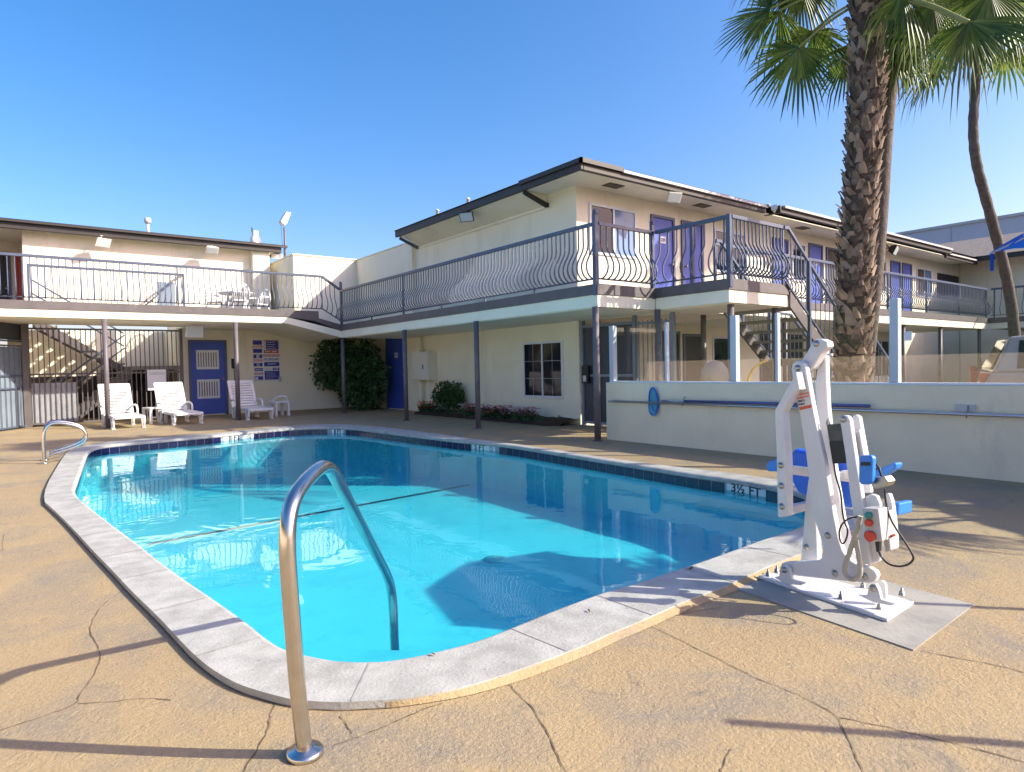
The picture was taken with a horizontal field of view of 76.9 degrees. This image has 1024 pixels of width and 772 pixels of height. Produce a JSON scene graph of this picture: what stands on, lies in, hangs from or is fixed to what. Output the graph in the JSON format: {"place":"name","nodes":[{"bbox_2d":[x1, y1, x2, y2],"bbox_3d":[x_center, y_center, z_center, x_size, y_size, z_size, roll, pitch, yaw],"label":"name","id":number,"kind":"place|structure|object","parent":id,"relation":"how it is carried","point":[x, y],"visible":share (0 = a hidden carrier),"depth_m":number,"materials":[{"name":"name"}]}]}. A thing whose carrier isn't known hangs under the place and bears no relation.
{"place":"outdoors","nodes":[
{"label":"outdoors","id":0,"kind":"place"},
{"bbox_2d":[0,407,1023,771],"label":"pool deck","id":1,"kind":"structure","parent":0,"point":[668,699],"depth_m":2.44,"materials":[{"name":"beige concrete"}]},
{"bbox_2d":[40,420,87,463],"bbox_3d":[-6.392,0.778,9.191,0.585,0.573,0.519,-2,2,-38],"label":"grab rail","id":2,"kind":"object","parent":1,"relation":"on","point":[83,440],"visible":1,"depth_m":9.09,"materials":[{"name":"silver metal"}]},
{"bbox_2d":[27,324,184,426],"bbox_3d":[-10.213,-0.298,16.371,3.380,2.460,0.080,-2,2,-38],"label":"metal fence","id":3,"kind":"object","parent":1,"relation":"on","point":[50,401],"visible":0.83,"depth_m":15.88,"materials":[{"name":"metal"}]},
{"bbox_2d":[147,369,166,389],"bbox_3d":[-9.355,-0.163,16.970,0.440,0.540,0.028,-2,2,-38],"label":"notice board","id":4,"kind":"object","parent":3,"relation":"attached to","point":[154,376],"visible":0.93,"depth_m":16.94,"materials":[{"name":"white plastic"}]},
{"bbox_2d":[32,279,179,419],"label":"staircase","id":5,"kind":"structure","parent":1,"relation":"on","point":[67,340],"depth_m":17.09,"materials":[{"name":"grey metal"}]},
{"bbox_2d":[97,383,145,429],"bbox_3d":[-9.068,0.449,14.963,0.722,0.999,1.645,-3,2,-42],"label":"sun lounger","id":6,"kind":"object","parent":1,"relation":"on","point":[117,391],"visible":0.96,"depth_m":15.34,"materials":[{"name":"white plastic"}]},
{"bbox_2d":[142,407,167,423],"bbox_3d":[-8.810,0.718,15.889,0.400,0.400,0.420,0,2,34],"label":"side table","id":7,"kind":"object","parent":1,"relation":"on","point":[151,415],"visible":0.82,"depth_m":15.79,"materials":[{"name":"white plastic"}]},
{"bbox_2d":[153,382,203,425],"bbox_3d":[-8.147,0.407,15.740,0.722,0.999,1.645,-3,2,-44],"label":"sun lounger","id":8,"kind":"object","parent":1,"relation":"on","point":[176,387],"visible":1,"depth_m":16.08,"materials":[{"name":"white plastic"}]},
{"bbox_2d":[43,499,409,709],"bbox_3d":[-2.373,1.006,8.200,5.831,0.001,11.989,-2,2,-38],"label":"expansion joint","id":9,"kind":"object","parent":1,"relation":"on","point":[186,653],"visible":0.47,"depth_m":2.73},
{"bbox_2d":[227,380,273,419],"bbox_3d":[-6.863,0.345,16.920,0.722,0.999,1.646,-3,2,-41],"label":"sun lounger","id":10,"kind":"object","parent":1,"relation":"on","point":[256,408],"visible":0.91,"depth_m":17.28,"materials":[{"name":"white plastic"}]},
{"bbox_2d":[268,401,289,416],"bbox_3d":[-6.377,0.616,17.644,0.400,0.400,0.420,0,2,42],"label":"side table","id":11,"kind":"object","parent":1,"relation":"on","point":[282,407],"visible":0.95,"depth_m":17.61,"materials":[{"name":"white plastic"}]},
{"bbox_2d":[271,395,287,412],"bbox_3d":[-6.646,0.534,18.332,0.478,0.533,0.380,-2,2,-38],"label":"plastic chair","id":12,"kind":"object","parent":1,"relation":"on","point":[274,398],"visible":0.45,"depth_m":18.20,"materials":[{"name":"white plastic"}]},
{"bbox_2d":[308,338,391,410],"bbox_3d":[-5.409,-0.321,20.298,1.875,2.479,4.689,-2,2,-38],"label":"bush","id":13,"kind":"object","parent":1,"relation":"on","point":[364,374],"visible":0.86,"depth_m":19.34,"materials":[{"name":"green plant"}]},
{"bbox_2d":[44,424,854,709],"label":"swimming pool","id":14,"kind":"structure","parent":1,"relation":"in","point":[506,569],"depth_m":6.10,"materials":[{"name":"liquid"}]},
{"bbox_2d":[279,460,398,765],"bbox_3d":[-0.641,0.991,2.700,0.113,1.487,1.614,-1,2,1],"label":"pool handrail","id":15,"kind":"object","parent":14,"relation":"attached to","point":[305,749],"visible":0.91,"depth_m":1.96,"materials":[{"name":"silver metal"}]},
{"bbox_2d":[414,408,574,425],"bbox_3d":[-0.633,0.698,15.165,0.708,0.134,5.650,-2,2,-38],"label":"flower bed","id":16,"kind":"object","parent":1,"relation":"on","point":[548,421],"visible":0.62,"depth_m":14.15,"materials":[{"name":"green plant"}]},
{"bbox_2d":[417,400,429,411],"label":"flower clump","id":17,"kind":"object","parent":16,"relation":"on","point":[421,406],"visible":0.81,"depth_m":17.08,"materials":[{"name":"green plant"}]},
{"bbox_2d":[423,401,436,411],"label":"flower clump","id":18,"kind":"object","parent":16,"relation":"on","point":[427,406],"visible":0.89,"depth_m":16.82,"materials":[{"name":"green plant"}]},
{"bbox_2d":[431,380,465,409],"bbox_3d":[-1.630,0.298,16.435,0.891,0.912,1.115,-2,2,-38],"label":"shrub","id":19,"kind":"object","parent":16,"relation":"on","point":[448,395],"visible":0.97,"depth_m":16.26,"materials":[{"name":"green plant"}]},
{"bbox_2d":[458,403,474,415],"bbox_3d":[-1.099,0.585,15.522,0.408,0.336,0.474,-2,2,-38],"label":"flower clump","id":20,"kind":"object","parent":16,"relation":"on","point":[463,410],"visible":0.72,"depth_m":15.46,"materials":[{"name":"green plant"}]},
{"bbox_2d":[462,403,481,415],"bbox_3d":[-0.949,0.607,15.329,0.357,0.394,0.487,-2,2,-38],"label":"flower clump","id":21,"kind":"object","parent":16,"relation":"on","point":[468,412],"visible":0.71,"depth_m":15.29,"materials":[{"name":"green plant"}]},
{"bbox_2d":[481,404,493,417],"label":"flower clump","id":22,"kind":"object","parent":16,"relation":"on","point":[484,413],"visible":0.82,"depth_m":14.83,"materials":[{"name":"green plant"}]},
{"bbox_2d":[487,405,501,417],"bbox_3d":[-0.341,0.613,14.544,0.359,0.364,0.521,-2,2,-38],"label":"flower clump","id":23,"kind":"object","parent":16,"relation":"on","point":[494,412],"visible":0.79,"depth_m":14.50,"materials":[{"name":"green plant"}]},
{"bbox_2d":[493,405,513,418],"bbox_3d":[-0.134,0.589,14.339,0.403,0.339,0.482,-2,2,-38],"label":"flower clump","id":24,"kind":"object","parent":16,"relation":"on","point":[504,410],"visible":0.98,"depth_m":14.27,"materials":[{"name":"green plant"}]},
{"bbox_2d":[510,406,526,420],"bbox_3d":[0.195,0.615,13.887,0.407,0.361,0.468,-2,2,-38],"label":"flower clump","id":25,"kind":"object","parent":16,"relation":"on","point":[517,414],"visible":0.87,"depth_m":13.83,"materials":[{"name":"green plant"}]},
{"bbox_2d":[519,406,540,420],"bbox_3d":[0.393,0.620,13.611,0.367,0.375,0.460,-2,2,-38],"label":"flower clump","id":26,"kind":"object","parent":16,"relation":"on","point":[529,413],"visible":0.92,"depth_m":13.55,"materials":[{"name":"green plant"}]},
{"bbox_2d":[0,534,1022,771],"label":"deck cracks","id":27,"kind":"object","parent":1,"relation":"on","point":[527,702],"visible":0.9,"depth_m":2.22,"materials":[{"name":"concrete"}]},
{"bbox_2d":[606,382,1023,482],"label":"pool wall","id":28,"kind":"structure","parent":1,"relation":"on","point":[992,448],"depth_m":7.14,"materials":[{"name":"white paint"}]},
{"bbox_2d":[608,397,1023,417],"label":"pool pole","id":29,"kind":"object","parent":28,"relation":"attached to","point":[966,414],"visible":0.94,"depth_m":7.15,"materials":[{"name":"blue metal"}]},
{"bbox_2d":[648,387,870,415],"bbox_3d":[3.010,0.247,8.413,0.073,0.434,3.181,-2,2,-38],"label":"leaf skimmer","id":30,"kind":"object","parent":29,"relation":"on","point":[653,397],"visible":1,"depth_m":8.78,"materials":[{"name":"blue paint"}]},
{"bbox_2d":[609,293,1023,385],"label":"glass screen","id":31,"kind":"object","parent":28,"relation":"on","point":[894,341],"visible":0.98,"depth_m":8.11,"materials":[{"name":"white"}]},
{"bbox_2d":[905,331,911,340],"bbox_3d":[4.254,-0.537,6.917,0.003,0.100,0.070,-2,2,-38],"label":"paper notice","id":32,"kind":"object","parent":31,"relation":"attached to","point":[908,335],"visible":1,"depth_m":6.91,"materials":[{"name":"white paper"}]},
{"bbox_2d":[738,580,973,650],"bbox_3d":[1.721,1.067,3.245,0.752,0.006,0.944,-2,2,-31],"label":"concrete pad","id":33,"kind":"object","parent":1,"relation":"on","point":[923,618],"visible":0.5,"depth_m":3.04,"materials":[{"name":"grey concrete"}]},
{"bbox_2d":[758,339,914,621],"bbox_3d":[1.639,0.410,3.312,0.542,1.306,0.927,-2,2,-38],"label":"pool lift","id":34,"kind":"object","parent":33,"relation":"on","point":[830,472],"visible":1,"depth_m":3.25,"materials":[{"name":"white metal"}]},
{"bbox_2d":[0,0,1023,346],"label":"sky","id":35,"kind":"structure","parent":0,"point":[359,121],"materials":[{"name":"blue"}]},
{"bbox_2d":[989,233,1023,270],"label":"pool umbrella","id":36,"kind":"object","parent":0,"point":[1016,242],"visible":1,"depth_m":5.18,"materials":[{"name":"blue fabric"}]},
{"label":"ground","id":37,"kind":"structure","parent":0,"visible":0},
{"bbox_2d":[0,217,373,428],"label":"motel building","id":38,"kind":"structure","parent":37,"relation":"on","point":[229,333],"depth_m":18.55,"materials":[{"name":"beige paint"}]},
{"bbox_2d":[0,252,11,299],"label":"door","id":39,"kind":"structure","parent":38,"relation":"in","point":[3,266],"depth_m":18.99,"materials":[{"name":"grey"}]},
{"bbox_2d":[0,322,30,429],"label":"entrance gate","id":40,"kind":"structure","parent":38,"relation":"attached to","point":[15,411],"depth_m":14.94,"materials":[{"name":"grey metal"}]},
{"bbox_2d":[15,256,21,299],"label":"door","id":41,"kind":"structure","parent":38,"relation":"in","point":[17,258],"depth_m":19.16,"materials":[{"name":"red wood"}]},
{"bbox_2d":[95,235,110,247],"bbox_3d":[-11.573,-4.088,18.178,0.276,0.334,0.394,0,2,26],"label":"floodlight","id":42,"kind":"object","parent":38,"relation":"attached to","point":[102,242],"visible":1,"depth_m":18.13,"materials":[{"name":"beige paint"}]},
{"bbox_2d":[26,263,184,305],"bbox_3d":[-11.037,-2.463,17.495,3.430,1.095,2.568,-2,2,-38],"label":"guard railing","id":43,"kind":"object","parent":38,"relation":"on","point":[162,291],"visible":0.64,"depth_m":16.74,"materials":[{"name":"grey metal"}]},
{"bbox_2d":[144,217,150,231],"bbox_3d":[-11.210,-4.897,19.837,0.193,0.580,0.193,-2,2,-38],"label":"roof vent","id":44,"kind":"object","parent":38,"relation":"on","point":[147,220],"visible":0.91,"depth_m":19.80,"materials":[{"name":"white"}]},
{"bbox_2d":[0,252,339,319],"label":"balcony railing","id":45,"kind":"object","parent":38,"relation":"on","point":[6,254],"visible":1,"depth_m":15.31,"materials":[{"name":"grey metal"}]},
{"bbox_2d":[185,324,202,336],"bbox_3d":[-8.084,-1.419,16.352,0.419,0.367,0.224,-3,2,-43],"label":"floodlight","id":46,"kind":"object","parent":38,"relation":"attached to","point":[194,331],"visible":0.87,"depth_m":16.29,"materials":[{"name":"white plastic"}]},
{"bbox_2d":[188,340,228,415],"bbox_3d":[-8.703,-0.242,18.495,1.020,2.160,0.085,-2,2,-38],"label":"door","id":47,"kind":"structure","parent":38,"relation":"in","point":[207,359],"depth_m":18.51,"materials":[{"name":"blue paint"}]},
{"bbox_2d":[205,246,218,253],"bbox_3d":[-9.294,-4.224,19.940,0.376,0.261,0.295,-2,2,-38],"label":"floodlight","id":48,"kind":"object","parent":38,"relation":"attached to","point":[212,249],"visible":1,"depth_m":19.89,"materials":[{"name":"beige paint"}]},
{"bbox_2d":[202,284,222,307],"bbox_3d":[-8.672,-2.467,18.683,0.510,0.943,0.571,-2,2,-23],"label":"garden chair","id":49,"kind":"object","parent":38,"relation":"on","point":[212,302],"visible":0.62,"depth_m":18.51,"materials":[{"name":"white plastic"}]},
{"bbox_2d":[231,359,234,379],"bbox_3d":[-8.162,-0.454,18.903,0.110,0.702,0.098,-2,2,-38],"label":"wall phone","id":50,"kind":"object","parent":38,"relation":"attached to","point":[232,363],"depth_m":18.86,"materials":[{"name":"black plastic"}]},
{"bbox_2d":[217,291,254,307],"bbox_3d":[-8.178,-2.388,19.118,1.033,0.738,1.033,-2,2,-38],"label":"garden table","id":51,"kind":"object","parent":38,"relation":"on","point":[230,293],"visible":0.4,"depth_m":18.99,"materials":[{"name":"white plastic"}]},
{"bbox_2d":[225,282,249,308],"bbox_3d":[-7.846,-2.478,18.445,0.571,0.943,0.510,-3,2,-45],"label":"garden chair","id":52,"kind":"object","parent":38,"relation":"on","point":[240,300],"visible":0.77,"depth_m":18.34,"materials":[{"name":"white plastic"}]},
{"bbox_2d":[250,228,260,242],"bbox_3d":[-8.602,-4.966,21.601,0.398,0.660,0.397,-2,2,-38],"label":"roof vent","id":53,"kind":"object","parent":38,"relation":"on","point":[255,237],"visible":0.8,"depth_m":21.49,"materials":[{"name":"white plastic"}]},
{"bbox_2d":[252,340,262,352],"bbox_3d":[-7.645,-1.181,19.343,0.321,0.408,0.016,-2,2,-38],"label":"pool sign","id":54,"kind":"object","parent":38,"relation":"attached to","point":[257,347],"visible":1,"depth_m":19.34,"materials":[{"name":"white"}]},
{"bbox_2d":[253,354,262,366],"bbox_3d":[-7.631,-0.768,19.355,0.292,0.373,0.022,-2,2,-38],"label":"pool sign","id":55,"kind":"object","parent":38,"relation":"attached to","point":[257,360],"visible":1,"depth_m":19.35,"materials":[{"name":"white plastic"}]},
{"bbox_2d":[247,289,270,308],"bbox_3d":[-7.747,-2.517,19.718,0.571,0.943,0.510,0,2,32],"label":"garden chair","id":56,"kind":"object","parent":38,"relation":"on","point":[261,301],"visible":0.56,"depth_m":19.77,"materials":[{"name":"white plastic"}]},
{"bbox_2d":[254,367,263,380],"bbox_3d":[-7.615,-0.361,19.378,0.273,0.391,0.016,-2,2,-38],"label":"pool sign","id":57,"kind":"object","parent":38,"relation":"attached to","point":[258,374],"visible":1,"depth_m":19.37,"materials":[{"name":"white"}]},
{"bbox_2d":[262,354,279,366],"bbox_3d":[-7.320,-0.784,19.600,0.529,0.386,0.016,-2,2,-38],"label":"pool sign","id":58,"kind":"object","parent":38,"relation":"attached to","point":[271,360],"visible":1,"depth_m":19.60,"materials":[{"name":"white plastic"}]},
{"bbox_2d":[263,340,278,352],"bbox_3d":[-7.327,-1.196,19.590,0.471,0.414,0.015,-2,2,-38],"label":"pool sign","id":59,"kind":"object","parent":38,"relation":"attached to","point":[270,346],"visible":1,"depth_m":19.58,"materials":[{"name":"blue plastic"}]},
{"bbox_2d":[264,367,279,379],"bbox_3d":[-7.305,-0.377,19.617,0.472,0.392,0.016,-2,2,-38],"label":"pool sign","id":60,"kind":"object","parent":38,"relation":"attached to","point":[271,373],"visible":1,"depth_m":19.60,"materials":[{"name":"blue"}]},
{"bbox_2d":[270,157,988,441],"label":"motel building","id":61,"kind":"structure","parent":37,"relation":"on","point":[521,350],"depth_m":15.02,"materials":[{"name":"beige paint"}]},
{"bbox_2d":[278,212,290,256],"bbox_3d":[-7.559,-4.782,21.500,0.346,2.010,0.260,-2,2,-38],"label":"light pole","id":62,"kind":"object","parent":61,"relation":"on","point":[284,219],"visible":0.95,"depth_m":21.38,"materials":[{"name":"white metal"}]},
{"bbox_2d":[385,339,403,408],"bbox_3d":[-3.483,-0.394,19.300,0.085,2.200,1.300,-2,2,-38],"label":"door","id":63,"kind":"structure","parent":61,"relation":"in","point":[393,347],"depth_m":19.40,"materials":[{"name":"blue paint"}]},
{"bbox_2d":[411,337,436,410],"bbox_3d":[-2.421,-0.320,17.739,0.318,2.100,0.870,-2,2,-38],"label":"electric box","id":64,"kind":"object","parent":61,"relation":"attached to","point":[424,365],"visible":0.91,"depth_m":17.54,"materials":[{"name":"beige paint"}]},
{"bbox_2d":[412,353,426,377],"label":"cabinet door","id":65,"kind":"structure","parent":64,"relation":"in","point":[418,360],"depth_m":17.62,"materials":[{"name":"beige paint"}]},
{"bbox_2d":[459,211,473,221],"bbox_3d":[-1.018,-3.975,14.936,0.344,0.354,0.334,-1,2,19],"label":"floodlight","id":66,"kind":"object","parent":61,"relation":"attached to","point":[466,217],"visible":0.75,"depth_m":14.83,"materials":[{"name":"white plastic"}]},
{"bbox_2d":[337,209,598,330],"bbox_3d":[-1.762,-2.164,13.967,0.214,1.380,10.004,-2,2,-38],"label":"balcony railing","id":67,"kind":"object","parent":61,"relation":"on","point":[593,224],"visible":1,"depth_m":12.58,"materials":[{"name":"grey metal"}]},
{"bbox_2d":[522,340,563,398],"bbox_3d":[0.662,-0.354,13.985,0.030,1.220,1.320,-2,2,-38],"label":"window","id":68,"kind":"structure","parent":61,"relation":"in","point":[543,370],"depth_m":13.95,"materials":[{"name":"white"}]},
{"bbox_2d":[580,315,637,425],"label":"metal gate","id":69,"kind":"structure","parent":61,"relation":"attached to","point":[627,351],"depth_m":12.59,"materials":[{"name":"grey metal"}]},
{"bbox_2d":[589,202,636,258],"bbox_3d":[2.155,-3.267,13.651,1.420,1.040,0.030,-2,2,-38],"label":"window","id":70,"kind":"structure","parent":61,"relation":"in","point":[607,214],"depth_m":13.65,"materials":[{"name":"white glass"}]},
{"bbox_2d":[598,220,657,298],"bbox_3d":[1.914,-2.113,10.461,1.339,1.330,0.209,-2,2,-38],"label":"balcony railing","id":71,"kind":"object","parent":61,"relation":"on","point":[650,232],"visible":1,"depth_m":10.50,"materials":[{"name":"grey metal"}]},
{"bbox_2d":[650,214,675,287],"bbox_3d":[3.456,-2.822,14.628,0.820,2.060,0.085,-2,2,-38],"label":"door","id":72,"kind":"structure","parent":61,"relation":"in","point":[661,222],"depth_m":14.68,"materials":[{"name":"blue paint"}]},
{"bbox_2d":[662,331,680,380],"bbox_3d":[3.684,-0.287,14.867,0.620,1.950,0.040,-2,2,-38],"label":"door","id":73,"kind":"structure","parent":61,"relation":"in","point":[678,349],"depth_m":14.98,"materials":[{"name":"grey"}]},
{"bbox_2d":[667,192,681,202],"bbox_3d":[3.392,-4.007,13.634,0.319,0.264,0.280,-2,2,-18],"label":"floodlight","id":74,"kind":"object","parent":61,"relation":"attached to","point":[674,197],"visible":0.96,"depth_m":13.54,"materials":[{"name":"beige paint"}]},
{"bbox_2d":[682,334,700,380],"bbox_3d":[4.329,-0.290,15.366,0.750,1.900,0.040,-2,2,-38],"label":"door","id":75,"kind":"structure","parent":61,"relation":"in","point":[691,342],"depth_m":15.33,"materials":[{"name":"grey"}]},
{"bbox_2d":[681,220,703,284],"bbox_3d":[4.310,-2.859,15.288,0.820,2.060,0.085,-2,2,-38],"label":"door","id":76,"kind":"structure","parent":61,"relation":"in","point":[700,228],"depth_m":15.36,"materials":[{"name":"blue paint"}]},
{"bbox_2d":[653,213,732,286],"bbox_3d":[2.824,-2.061,10.268,0.195,1.100,1.426,-3,2,-39],"label":"balcony railing","id":77,"kind":"object","parent":61,"relation":"on","point":[729,245],"visible":1,"depth_m":10.16,"materials":[{"name":"grey metal"}]},
{"bbox_2d":[712,336,727,367],"bbox_3d":[5.228,-0.680,16.063,0.750,1.100,0.030,-2,2,-38],"label":"window","id":78,"kind":"structure","parent":61,"relation":"in","point":[719,344],"depth_m":16.03,"materials":[{"name":"black glass"}]},
{"bbox_2d":[715,228,746,273],"bbox_3d":[5.525,-3.368,16.256,1.400,1.050,0.030,-2,2,-38],"label":"window","id":79,"kind":"structure","parent":61,"relation":"in","point":[718,232],"depth_m":16.33,"materials":[{"name":"white glass"}]},
{"bbox_2d":[747,359,767,380],"bbox_3d":[3.750,-0.222,9.861,0.033,0.368,0.360,-2,2,-38],"label":"garden hose","id":80,"kind":"object","parent":61,"relation":"attached to","point":[754,367],"visible":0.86,"depth_m":9.87,"materials":[{"name":"yellow rubber"}]},
{"bbox_2d":[732,214,790,283],"bbox_3d":[3.952,-2.144,10.177,1.478,0.965,0.187,-2,2,-38],"label":"balcony railing","id":81,"kind":"object","parent":61,"relation":"on","point":[756,222],"visible":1,"depth_m":10.18,"materials":[{"name":"grey metal"}]},
{"bbox_2d":[759,334,771,381],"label":"door","id":82,"kind":"structure","parent":61,"relation":"in","point":[765,376],"depth_m":17.26,"materials":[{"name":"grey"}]},
{"bbox_2d":[766,204,777,212],"bbox_3d":[6.255,-4.293,15.522,0.267,0.215,0.244,0,2,26],"label":"floodlight","id":83,"kind":"object","parent":61,"relation":"attached to","point":[774,208],"visible":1,"depth_m":15.44,"materials":[{"name":"beige paint"}]},
{"bbox_2d":[772,237,788,284],"bbox_3d":[7.393,-3.003,17.672,0.800,2.080,0.085,-2,2,-38],"label":"door","id":84,"kind":"structure","parent":61,"relation":"in","point":[786,242],"depth_m":17.65,"materials":[{"name":"blue paint"}]},
{"bbox_2d":[787,334,803,381],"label":"door","id":85,"kind":"structure","parent":61,"relation":"in","point":[788,335],"depth_m":18.15,"materials":[{"name":"grey"}]},
{"bbox_2d":[791,242,805,282],"bbox_3d":[8.138,-3.497,18.276,0.750,1.080,0.030,-2,2,-38],"label":"window","id":86,"kind":"structure","parent":61,"relation":"in","point":[793,244],"depth_m":18.23,"materials":[{"name":"white glass"}]},
{"bbox_2d":[808,243,823,302],"bbox_3d":[8.919,-3.090,18.851,0.800,2.120,0.085,-2,2,-38],"label":"door","id":87,"kind":"structure","parent":61,"relation":"in","point":[815,251],"depth_m":18.88,"materials":[{"name":"blue paint"}]},
{"bbox_2d":[826,247,838,303],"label":"door","id":88,"kind":"structure","parent":61,"relation":"in","point":[829,257],"depth_m":19.41,"materials":[{"name":"blue"}]},
{"bbox_2d":[713,242,991,317],"bbox_3d":[9.685,-2.433,16.479,14.872,0.995,0.187,-2,2,-38],"label":"balcony railing","id":89,"kind":"object","parent":61,"relation":"on","point":[985,308],"visible":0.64,"depth_m":17.12,"materials":[{"name":"grey metal"}]},
{"bbox_2d":[873,340,888,377],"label":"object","id":90,"kind":"structure","parent":61,"relation":"in","point":[884,343],"depth_m":21.57,"materials":[{"name":"black"}]},
{"bbox_2d":[882,261,886,292],"bbox_3d":[12.072,-3.653,21.317,1.400,1.050,0.030,-2,2,-38],"label":"window","id":91,"kind":"structure","parent":61,"relation":"in","point":[885,264],"depth_m":21.69,"materials":[{"name":"white"}]},
{"bbox_2d":[886,244,899,255],"bbox_3d":[11.974,-4.318,20.324,0.397,0.403,0.469,0,2,41],"label":"floodlight","id":92,"kind":"object","parent":61,"relation":"attached to","point":[893,249],"visible":0.88,"depth_m":20.17,"materials":[{"name":"black"}]},
{"bbox_2d":[890,260,900,298],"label":"door","id":93,"kind":"structure","parent":61,"relation":"in","point":[895,266],"depth_m":22.17,"materials":[{"name":"blue paint"}]},
{"bbox_2d":[902,262,911,310],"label":"door","id":94,"kind":"structure","parent":61,"relation":"in","point":[906,268],"depth_m":22.80,"materials":[{"name":"blue paint"}]},
{"bbox_2d":[916,267,931,297],"bbox_3d":[15.176,-3.788,23.716,1.350,1.050,0.030,-2,2,-38],"label":"window","id":95,"kind":"structure","parent":61,"relation":"in","point":[920,272],"depth_m":23.63,"materials":[{"name":"white"}]},
{"bbox_2d":[636,312,676,380],"bbox_3d":[2.590,-0.254,11.590,0.100,2.120,0.870,-2,2,-38],"label":"metal fence","id":96,"kind":"object","parent":37,"relation":"on","point":[672,335],"visible":0.57,"depth_m":11.46,"materials":[{"name":"grey metal"}]},
{"bbox_2d":[700,360,728,380],"bbox_3d":[3.111,0.230,9.798,0.495,1.243,0.499,-2,2,-38],"label":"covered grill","id":97,"kind":"object","parent":37,"relation":"on","point":[714,370],"visible":0.51,"depth_m":9.61,"materials":[{"name":"beige fabric"}]},
{"bbox_2d":[715,226,888,381],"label":"staircase","id":98,"kind":"structure","parent":37,"relation":"on","point":[808,330],"depth_m":11.66,"materials":[{"name":"grey metal"}]},
{"bbox_2d":[714,0,1023,381],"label":"palm tree","id":99,"kind":"object","parent":37,"relation":"on","point":[968,41],"visible":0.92,"depth_m":8.95,"materials":[{"name":"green plant"}]},
{"bbox_2d":[821,3,945,381],"bbox_3d":[5.691,-2.445,9.687,1.876,6.483,2.141,-2,2,-38],"label":"palm tree","id":100,"kind":"object","parent":37,"relation":"on","point":[892,86],"visible":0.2,"depth_m":9.62,"materials":[{"name":"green plant"}]},
{"bbox_2d":[895,212,1023,243],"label":"warehouse","id":101,"kind":"structure","parent":37,"relation":"on","point":[977,228],"depth_m":38.27,"materials":[{"name":"grey metal"}]},
{"bbox_2d":[896,0,1023,336],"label":"palm tree","id":102,"kind":"object","parent":37,"relation":"on","point":[1003,264],"visible":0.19,"depth_m":14.59,"materials":[{"name":"green plant"}]},
{"bbox_2d":[969,362,983,372],"bbox_3d":[16.982,-0.443,19.717,4.601,1.496,1.816,-1,2,22],"label":"parked car","id":103,"kind":"object","parent":37,"relation":"on","point":[973,369],"visible":0.05,"depth_m":21.12,"materials":[{"name":"grey paint"}]},
{"bbox_2d":[938,232,1023,382],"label":"motel building","id":104,"kind":"structure","parent":37,"relation":"on","point":[980,274],"depth_m":25.27,"materials":[{"name":"beige paint"}]},
{"bbox_2d":[991,285,1023,317],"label":"balcony railing","id":105,"kind":"object","parent":104,"relation":"on","point":[994,304],"visible":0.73,"depth_m":20.84,"materials":[{"name":"grey metal"}]},
{"bbox_2d":[970,335,1023,382],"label":"parked car","id":106,"kind":"object","parent":37,"relation":"on","point":[1004,362],"visible":0.46,"depth_m":11.19,"materials":[{"name":"grey paint"}]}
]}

